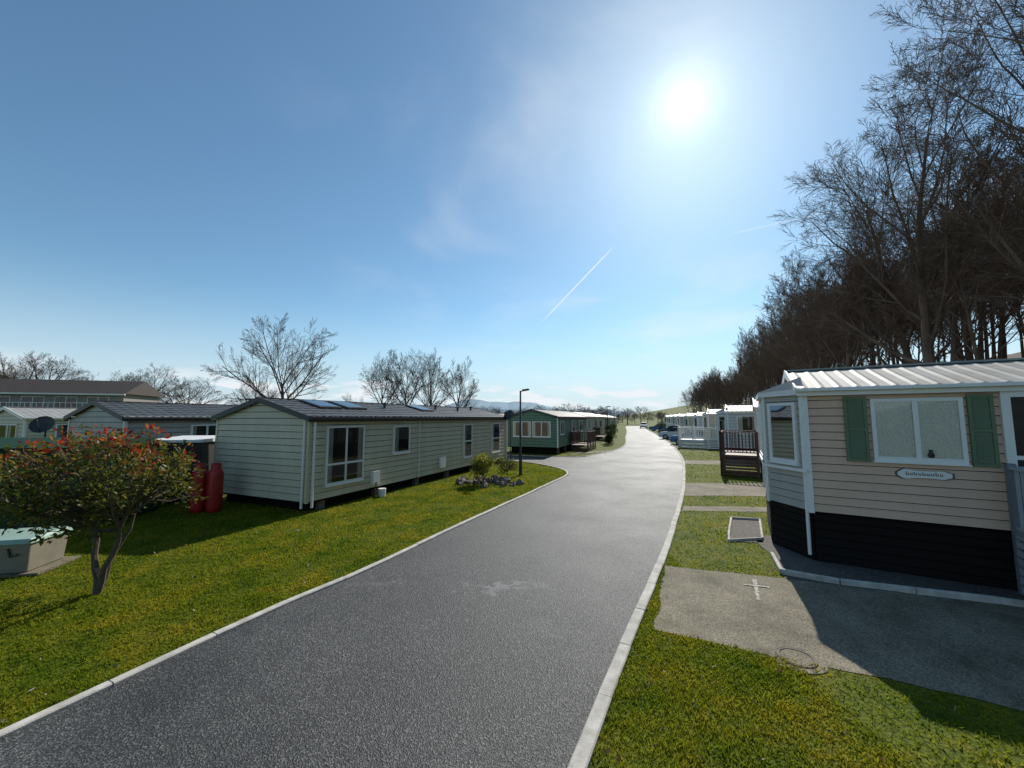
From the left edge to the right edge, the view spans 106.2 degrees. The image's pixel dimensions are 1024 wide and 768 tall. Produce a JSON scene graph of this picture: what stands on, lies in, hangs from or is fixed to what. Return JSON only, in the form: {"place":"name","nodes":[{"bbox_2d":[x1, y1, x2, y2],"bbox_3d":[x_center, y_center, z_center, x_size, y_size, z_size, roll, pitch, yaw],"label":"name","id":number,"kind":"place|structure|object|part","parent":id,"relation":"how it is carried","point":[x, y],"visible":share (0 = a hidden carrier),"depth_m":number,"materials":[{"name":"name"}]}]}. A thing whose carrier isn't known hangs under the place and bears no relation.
{"place":"outdoors","nodes":[
{"label":"outdoors","id":0,"kind":"place"},
{"bbox_2d":[0,394,158,407],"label":"walls","id":1,"kind":"structure","parent":0,"point":[82,398],"depth_m":52.90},
{"bbox_2d":[0,396,108,407],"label":"windows","id":2,"kind":"structure","parent":1,"relation":"attached to","point":[73,400],"depth_m":51.78,"materials":[{"name":"glass"}]},
{"bbox_2d":[0,392,125,407],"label":"balcony and fascia","id":3,"kind":"structure","parent":1,"relation":"attached to","point":[50,393],"depth_m":51.34,"materials":[{"name":"white plastic"}]},
{"bbox_2d":[0,378,163,396],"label":"roof","id":4,"kind":"structure","parent":1,"relation":"on","point":[141,388],"depth_m":54.16,"materials":[{"name":"tile"}]},
{"bbox_2d":[0,426,682,767],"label":"road","id":5,"kind":"structure","parent":0,"point":[491,639],"depth_m":4.10,"materials":[{"name":"grey asphalt"}]},
{"bbox_2d":[640,422,647,428],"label":"parked car","id":6,"kind":"object","parent":5,"relation":"on","point":[643,424],"visible":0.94,"depth_m":95.28,"materials":[{"name":"white metal"}]},
{"bbox_2d":[0,352,1023,767],"bbox_3d":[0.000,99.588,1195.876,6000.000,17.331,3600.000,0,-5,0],"label":"ground","id":7,"kind":"structure","parent":0,"point":[870,682],"depth_m":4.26,"materials":[{"name":"green plant"}]},
{"bbox_2d":[0,526,80,577],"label":"storage box","id":8,"kind":"object","parent":7,"relation":"on","point":[20,556],"visible":0.84,"depth_m":6.47,"materials":[{"name":"plastic"}]},
{"bbox_2d":[28,416,54,436],"bbox_3d":[-15.827,2.407,12.838,0.490,2.664,0.493,-2,-5,20],"label":"satellite dish","id":9,"kind":"object","parent":7,"relation":"on","point":[44,424],"visible":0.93,"depth_m":12.99,"materials":[{"name":"grey metal"}]},
{"bbox_2d":[0,353,94,379],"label":"bare tree","id":10,"kind":"object","parent":7,"relation":"on","point":[22,371],"visible":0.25,"depth_m":76.13,"materials":[{"name":"brown plant"}]},
{"bbox_2d":[0,351,113,380],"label":"bare tree","id":11,"kind":"object","parent":7,"relation":"on","point":[6,376],"visible":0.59,"depth_m":72.63,"materials":[{"name":"brown plant"}]},
{"bbox_2d":[0,437,168,528],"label":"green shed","id":12,"kind":"structure","parent":7,"relation":"on","point":[13,443],"depth_m":9.28,"materials":[{"name":"green plant"}]},
{"bbox_2d":[0,406,182,437],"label":"static caravan","id":13,"kind":"object","parent":7,"relation":"on","point":[15,422],"visible":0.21,"depth_m":19.07,"materials":[{"name":"white plastic"}]},
{"bbox_2d":[0,424,67,437],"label":"window frames","id":14,"kind":"structure","parent":13,"relation":"in","point":[6,430],"depth_m":19.00,"materials":[{"name":"white plastic"}]},
{"bbox_2d":[0,423,207,595],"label":"photinia shrub","id":15,"kind":"object","parent":7,"relation":"on","point":[103,490],"visible":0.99,"depth_m":5.63,"materials":[{"name":"green plant"}]},
{"bbox_2d":[87,369,167,401],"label":"bare tree","id":16,"kind":"object","parent":7,"relation":"on","point":[126,376],"visible":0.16,"depth_m":76.22,"materials":[{"name":"brown plant"}]},
{"bbox_2d":[127,363,202,402],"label":"bare tree","id":17,"kind":"object","parent":7,"relation":"on","point":[150,381],"visible":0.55,"depth_m":75.86,"materials":[{"name":"brown plant"}]},
{"bbox_2d":[145,375,226,403],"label":"bare tree","id":18,"kind":"object","parent":7,"relation":"on","point":[192,391],"visible":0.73,"depth_m":77.85,"materials":[{"name":"brown plant"}]},
{"bbox_2d":[158,435,225,503],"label":"garden shed","id":19,"kind":"structure","parent":7,"relation":"on","point":[204,446],"depth_m":11.89,"materials":[{"name":"brown plastic"}]},
{"bbox_2d":[188,463,210,512],"bbox_3d":[-8.762,2.894,10.770,0.378,1.330,0.450,2,-5,-20],"label":"gas cylinder","id":20,"kind":"object","parent":7,"relation":"on","point":[199,506],"visible":0.85,"depth_m":10.61,"materials":[{"name":"red paint"}]},
{"bbox_2d":[63,400,359,438],"bbox_3d":[-12.271,2.724,19.598,4.420,3.222,13.280,-2,-5,23],"label":"static caravan","id":21,"kind":"object","parent":7,"relation":"on","point":[195,419],"visible":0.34,"depth_m":14.09,"materials":[{"name":"white plastic"}]},
{"bbox_2d":[190,424,215,434],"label":"window frames","id":22,"kind":"structure","parent":21,"relation":"in","point":[199,429],"depth_m":15.03,"materials":[{"name":"white plastic"}]},
{"bbox_2d":[205,463,226,512],"bbox_3d":[-8.342,2.899,10.820,0.378,1.330,0.450,2,-5,-20],"label":"gas cylinder","id":23,"kind":"object","parent":7,"relation":"on","point":[214,487],"visible":1,"depth_m":10.65,"materials":[{"name":"red paint"}]},
{"bbox_2d":[223,381,284,404],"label":"bare tree","id":24,"kind":"object","parent":7,"relation":"on","point":[261,391],"visible":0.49,"depth_m":74.54,"materials":[{"name":"brown plant"}]},
{"bbox_2d":[200,312,337,404],"bbox_3d":[-23.385,-0.667,40.045,11.082,14.254,11.561,0,-5,2],"label":"bare tree","id":25,"kind":"object","parent":7,"relation":"on","point":[293,371],"visible":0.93,"depth_m":39.24,"materials":[{"name":"brown plant"}]},
{"bbox_2d":[0,460,568,739],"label":"kerb","id":26,"kind":"structure","parent":7,"relation":"on","point":[46,713],"depth_m":4.39,"materials":[{"name":"concrete"}]},
{"bbox_2d":[210,397,508,510],"bbox_3d":[-4.793,2.512,17.438,4.660,3.266,13.580,-2,-5,23],"label":"static caravan","id":27,"kind":"object","parent":7,"relation":"on","point":[286,453],"visible":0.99,"depth_m":11.97,"materials":[{"name":"plastic"}]},
{"bbox_2d":[323,423,500,487],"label":"window frames","id":28,"kind":"structure","parent":27,"relation":"in","point":[344,453],"depth_m":11.99,"materials":[{"name":"white plastic"}]},
{"bbox_2d":[341,350,410,403],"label":"bare tree","id":29,"kind":"object","parent":7,"relation":"on","point":[380,384],"visible":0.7,"depth_m":61.75,"materials":[{"name":"brown plant"}]},
{"bbox_2d":[360,348,446,405],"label":"bare tree","id":30,"kind":"object","parent":7,"relation":"on","point":[416,364],"visible":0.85,"depth_m":60.06,"materials":[{"name":"brown plant"}]},
{"bbox_2d":[401,349,463,405],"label":"bare tree","id":31,"kind":"object","parent":7,"relation":"on","point":[430,364],"visible":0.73,"depth_m":60.79,"materials":[{"name":"brown plant"}]},
{"bbox_2d":[422,356,479,406],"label":"bare tree","id":32,"kind":"object","parent":7,"relation":"on","point":[458,377],"visible":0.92,"depth_m":60.34,"materials":[{"name":"brown plant"}]},
{"bbox_2d":[0,513,955,766],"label":"fallen leaves","id":33,"kind":"object","parent":7,"relation":"on","point":[607,749],"visible":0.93,"depth_m":4.01,"materials":[{"name":"brown plant"}]},
{"bbox_2d":[455,475,524,488],"bbox_3d":[-1.053,3.839,15.320,2.045,0.248,2.535,5,-7,-42],"label":"rockery","id":34,"kind":"object","parent":7,"relation":"on","point":[495,480],"visible":0.97,"depth_m":15.16,"materials":[{"name":"grey stone"}]},
{"bbox_2d":[468,452,497,481],"bbox_3d":[-1.159,3.296,15.203,1.151,1.226,1.075,-3,-6,33],"label":"golden bush","id":35,"kind":"object","parent":34,"relation":"on","point":[480,467],"visible":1,"depth_m":15.05,"materials":[{"name":"green plant"}]},
{"bbox_2d":[496,455,517,476],"bbox_3d":[-0.204,3.490,16.239,0.962,1.006,0.930,0,-5,0],"label":"bush","id":36,"kind":"object","parent":7,"relation":"on","point":[507,463],"visible":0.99,"depth_m":16.18,"materials":[{"name":"green plant"}]},
{"bbox_2d":[504,410,512,460],"bbox_3d":[-0.211,3.037,22.238,0.490,3.064,0.493,1,-5,-8],"label":"satellite dish","id":37,"kind":"object","parent":7,"relation":"on","point":[508,414],"visible":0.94,"depth_m":22.40,"materials":[{"name":"black metal"}]},
{"bbox_2d":[519,388,528,475],"bbox_3d":[0.562,2.184,17.676,0.495,3.960,0.200,0,-5,0],"label":"street lamp","id":38,"kind":"object","parent":7,"relation":"on","point":[520,454],"visible":0.96,"depth_m":17.60,"materials":[{"name":"black metal"}]},
{"bbox_2d":[507,409,595,454],"bbox_3d":[4.006,3.852,32.644,5.615,3.272,10.780,-2,-5,22],"label":"static caravan","id":39,"kind":"object","parent":7,"relation":"on","point":[555,432],"visible":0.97,"depth_m":28.34,"materials":[{"name":"green plastic"}]},
{"bbox_2d":[513,420,582,442],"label":"window frames","id":40,"kind":"structure","parent":39,"relation":"in","point":[540,429],"depth_m":28.07,"materials":[{"name":"white plastic"}]},
{"bbox_2d":[413,403,699,424],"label":"distant treeline","id":41,"kind":"object","parent":7,"relation":"on","point":[625,412],"visible":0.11,"depth_m":160.33,"materials":[{"name":"brown plant"}]},
{"bbox_2d":[513,427,626,456],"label":"kerb","id":42,"kind":"structure","parent":7,"relation":"on","point":[580,456],"depth_m":26.42,"materials":[{"name":"concrete"}]},
{"bbox_2d":[568,411,606,441],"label":"static caravan","id":43,"kind":"object","parent":7,"relation":"on","point":[596,422],"visible":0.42,"depth_m":44.97,"materials":[{"name":"green plastic"}]},
{"bbox_2d":[588,419,601,429],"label":"window frames","id":44,"kind":"structure","parent":43,"relation":"in","point":[600,421],"depth_m":45.49,"materials":[{"name":"white plastic"}]},
{"bbox_2d":[568,450,611,454],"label":"concrete driveway","id":45,"kind":"structure","parent":7,"relation":"on","point":[590,452],"depth_m":29.03,"materials":[{"name":"grey concrete"}]},
{"bbox_2d":[598,414,610,434],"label":"static caravan","id":46,"kind":"object","parent":7,"relation":"on","point":[606,421],"visible":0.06,"depth_m":62.85,"materials":[{"name":"white plastic"}]},
{"bbox_2d":[602,429,614,444],"bbox_3d":[9.285,5.072,36.974,1.119,1.746,1.100,0,-5,0],"label":"evergreen bush","id":47,"kind":"object","parent":7,"relation":"on","point":[608,438],"visible":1,"depth_m":36.84,"materials":[{"name":"green plant"}]},
{"bbox_2d":[605,415,614,424],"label":"static caravan","id":48,"kind":"object","parent":7,"relation":"on","point":[611,419],"visible":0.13,"depth_m":77.54,"materials":[{"name":"white plastic"}]},
{"bbox_2d":[604,424,616,442],"bbox_3d":[10.132,5.194,39.788,1.227,2.247,1.374,2,-6,-24],"label":"evergreen bush","id":49,"kind":"object","parent":7,"relation":"on","point":[608,426],"visible":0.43,"depth_m":39.70,"materials":[{"name":"green plant"}]},
{"bbox_2d":[611,421,617,434],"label":"evergreen bush","id":50,"kind":"object","parent":7,"relation":"on","point":[614,425],"visible":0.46,"depth_m":57.84,"materials":[{"name":"green plant"}]},
{"bbox_2d":[567,427,685,767],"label":"kerb","id":51,"kind":"structure","parent":7,"relation":"on","point":[584,750],"depth_m":4.01,"materials":[{"name":"concrete"}]},
{"bbox_2d":[649,423,668,430],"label":"parked car","id":52,"kind":"object","parent":7,"relation":"on","point":[653,428],"visible":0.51,"depth_m":77.25,"materials":[{"name":"blue metal"}]},
{"bbox_2d":[657,420,665,429],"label":"evergreen bush","id":53,"kind":"object","parent":7,"relation":"on","point":[660,426],"visible":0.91,"depth_m":71.52,"materials":[{"name":"green plant"}]},
{"bbox_2d":[660,415,673,425],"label":"static caravan","id":54,"kind":"object","parent":7,"relation":"on","point":[669,422],"visible":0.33,"depth_m":83.65,"materials":[{"name":"white plastic"}]},
{"bbox_2d":[658,425,676,432],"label":"parked car","id":55,"kind":"object","parent":7,"relation":"on","point":[666,429],"visible":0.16,"depth_m":56.61,"materials":[{"name":"metal"}]},
{"bbox_2d":[658,427,685,438],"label":"parked car","id":56,"kind":"object","parent":7,"relation":"on","point":[668,434],"visible":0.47,"depth_m":46.92,"materials":[{"name":"metal"}]},
{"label":"windows","id":57,"kind":"part","parent":56,"relation":"part of","materials":[{"name":"black glass"}]},
{"bbox_2d":[672,414,678,424],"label":"static caravan","id":58,"kind":"object","parent":7,"relation":"on","point":[674,419],"visible":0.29,"depth_m":73.04,"materials":[{"name":"white plastic"}]},
{"bbox_2d":[666,413,687,427],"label":"static caravan","id":59,"kind":"object","parent":7,"relation":"on","point":[680,419],"visible":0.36,"depth_m":63.19,"materials":[{"name":"white plastic"}]},
{"bbox_2d":[673,444,703,446],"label":"concrete driveway","id":60,"kind":"structure","parent":7,"relation":"on","point":[675,445],"depth_m":36.41,"materials":[{"name":"grey concrete"}]},
{"bbox_2d":[670,429,703,444],"bbox_3d":[17.600,5.135,37.092,4.260,1.500,1.780,-3,-6,31],"label":"parked car","id":61,"kind":"object","parent":60,"relation":"on","point":[673,438],"visible":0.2,"depth_m":36.83,"materials":[{"name":"blue metal"}]},
{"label":"windows","id":62,"kind":"part","parent":61,"relation":"part of","materials":[{"name":"grey glass"}]},
{"bbox_2d":[684,413,696,425],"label":"static caravan","id":63,"kind":"object","parent":7,"relation":"on","point":[688,419],"visible":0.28,"depth_m":53.24,"materials":[{"name":"white plastic"}]},
{"bbox_2d":[677,411,706,434],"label":"static caravan","id":64,"kind":"object","parent":7,"relation":"on","point":[697,418],"visible":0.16,"depth_m":43.77,"materials":[{"name":"white plastic"}]},
{"bbox_2d":[677,408,724,448],"bbox_3d":[21.145,3.750,32.624,12.445,3.472,5.515,-3,-6,31],"label":"static caravan","id":65,"kind":"object","parent":7,"relation":"on","point":[709,427],"visible":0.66,"depth_m":33.66,"materials":[{"name":"white plastic"}]},
{"bbox_2d":[704,417,706,428],"bbox_3d":[19.452,3.510,34.605,4.025,1.145,3.212,-3,-6,31],"label":"window glass","id":66,"kind":"structure","parent":65,"relation":"in","point":[705,419],"depth_m":34.48,"materials":[{"name":"grey glass"}]},
{"bbox_2d":[702,416,716,429],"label":"window frames","id":67,"kind":"structure","parent":65,"relation":"in","point":[715,416],"depth_m":34.17,"materials":[{"name":"white plastic"}]},
{"bbox_2d":[684,460,755,464],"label":"concrete driveway","id":68,"kind":"structure","parent":7,"relation":"on","point":[715,462],"depth_m":22.50,"materials":[{"name":"grey concrete"}]},
{"bbox_2d":[682,506,766,511],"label":"concrete path","id":69,"kind":"structure","parent":7,"relation":"on","point":[724,508],"depth_m":11.07,"materials":[{"name":"grey concrete"}]},
{"bbox_2d":[684,483,765,495],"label":"concrete driveway","id":70,"kind":"structure","parent":7,"relation":"on","point":[725,489],"depth_m":14.01,"materials":[{"name":"grey concrete"}]},
{"bbox_2d":[716,404,755,459],"bbox_3d":[18.791,2.938,23.719,10.850,3.522,3.720,-3,-6,31],"label":"static caravan","id":71,"kind":"object","parent":7,"relation":"on","point":[735,416],"visible":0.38,"depth_m":24.53,"materials":[{"name":"white plastic"}]},
{"bbox_2d":[719,416,724,431],"bbox_3d":[16.982,2.622,24.729,6.624,1.175,3.217,-3,-6,31],"label":"window glass","id":72,"kind":"structure","parent":71,"relation":"in","point":[721,418],"depth_m":25.32,"materials":[{"name":"black glass"}]},
{"bbox_2d":[717,415,755,434],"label":"window frames","id":73,"kind":"structure","parent":71,"relation":"in","point":[747,423],"depth_m":24.26,"materials":[{"name":"white plastic"}]},
{"bbox_2d":[719,398,762,477],"bbox_3d":[15.403,2.242,16.126,11.695,3.572,3.620,-3,-6,31],"label":"static caravan","id":74,"kind":"object","parent":7,"relation":"on","point":[732,454],"visible":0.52,"depth_m":17.25,"materials":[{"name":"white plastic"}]},
{"bbox_2d":[727,517,763,541],"bbox_3d":[5.425,3.394,8.943,0.681,0.113,2.392,-3,-6,31],"label":"gravel edging","id":75,"kind":"object","parent":7,"relation":"on","point":[729,539],"visible":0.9,"depth_m":8.55,"materials":[{"name":"concrete"}]},
{"bbox_2d":[730,519,762,541],"bbox_3d":[5.476,3.396,9.011,0.686,0.001,2.550,-3,-6,32],"label":"gravel bed","id":76,"kind":"object","parent":7,"relation":"on","point":[740,528],"visible":0.6,"depth_m":8.97,"materials":[{"name":"grey gravel"}]},
{"bbox_2d":[752,170,932,369],"bbox_3d":[24.369,-4.805,29.266,10.908,20.479,9.484,-4,-6,38],"label":"tall bare tree","id":77,"kind":"object","parent":7,"relation":"on","point":[848,359],"visible":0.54,"depth_m":28.40,"materials":[{"name":"brown plant"}]},
{"bbox_2d":[678,115,1023,412],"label":"woodland","id":78,"kind":"object","parent":7,"relation":"on","point":[756,371],"visible":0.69,"depth_m":27.00,"materials":[{"name":"brown plant"}]},
{"bbox_2d":[754,0,1023,362],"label":"tall bare tree","id":79,"kind":"object","parent":7,"relation":"on","point":[928,352],"visible":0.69,"depth_m":20.59,"materials":[{"name":"brown plant"}]},
{"bbox_2d":[756,535,1023,599],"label":"gravel bed","id":80,"kind":"object","parent":7,"relation":"on","point":[789,559],"visible":0.34,"depth_m":6.35,"materials":[{"name":"grey gravel"}]},
{"bbox_2d":[755,358,1023,595],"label":"static caravan","id":81,"kind":"object","parent":80,"relation":"on","point":[916,469],"visible":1,"depth_m":6.53,"materials":[{"name":"white plastic"}]},
{"bbox_2d":[770,405,794,459],"bbox_3d":[9.550,0.853,6.639,8.824,1.135,3.313,-3,-6,31],"label":"window glass","id":82,"kind":"structure","parent":81,"relation":"in","point":[780,416],"depth_m":7.69,"materials":[{"name":"grey glass"}]},
{"bbox_2d":[758,397,971,466],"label":"window frames","id":83,"kind":"structure","parent":81,"relation":"in","point":[904,430],"depth_m":6.42,"materials":[{"name":"white plastic"}]},
{"bbox_2d":[998,391,1023,509],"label":"door","id":84,"kind":"structure","parent":81,"relation":"in","point":[1011,403],"depth_m":5.87,"materials":[{"name":"white plastic"}]},
{"bbox_2d":[770,552,1023,606],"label":"gravel edging","id":85,"kind":"object","parent":7,"relation":"on","point":[935,592],"visible":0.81,"depth_m":5.75,"materials":[{"name":"concrete"}]},
{"bbox_2d":[780,117,1023,365],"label":"tall bare tree","id":86,"kind":"object","parent":7,"relation":"on","point":[906,349],"visible":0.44,"depth_m":26.57,"materials":[{"name":"brown plant"}]},
{"bbox_2d":[861,0,1023,329],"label":"tall bare tree","id":87,"kind":"object","parent":7,"relation":"on","point":[992,225],"visible":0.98,"depth_m":15.79,"materials":[{"name":"brown plant"}]},
{"bbox_2d":[0,0,1023,413],"label":"sky","id":88,"kind":"structure","parent":0,"point":[572,200],"materials":[{"name":"blue"}]},
{"bbox_2d":[447,400,632,415],"bbox_3d":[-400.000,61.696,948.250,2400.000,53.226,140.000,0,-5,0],"label":"distant hill","id":89,"kind":"structure","parent":0,"point":[480,404],"depth_m":983.27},
{"bbox_2d":[504,455,589,474],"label":"side road","id":90,"kind":"structure","parent":0,"point":[571,465],"depth_m":23.00,"materials":[{"name":"grey asphalt"}]},
{"bbox_2d":[654,565,1023,710],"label":"concrete driveway","id":91,"kind":"structure","parent":0,"point":[971,649],"depth_m":4.80,"materials":[{"name":"grey concrete"}]},
{"bbox_2d":[744,579,769,599],"bbox_3d":[3.697,3.116,5.867,0.797,0.004,0.338,5,-7,-44],"label":"parking marking","id":92,"kind":"object","parent":91,"relation":"on","point":[755,585],"visible":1,"depth_m":5.92,"materials":[{"name":"paint"}]},
{"bbox_2d":[767,643,828,673],"bbox_3d":[3.090,2.967,4.175,0.540,0.010,0.540,0,-5,0],"label":"manhole cover","id":93,"kind":"object","parent":91,"relation":"on","point":[796,653],"visible":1,"depth_m":4.18,"materials":[{"name":"concrete"}]}
]}

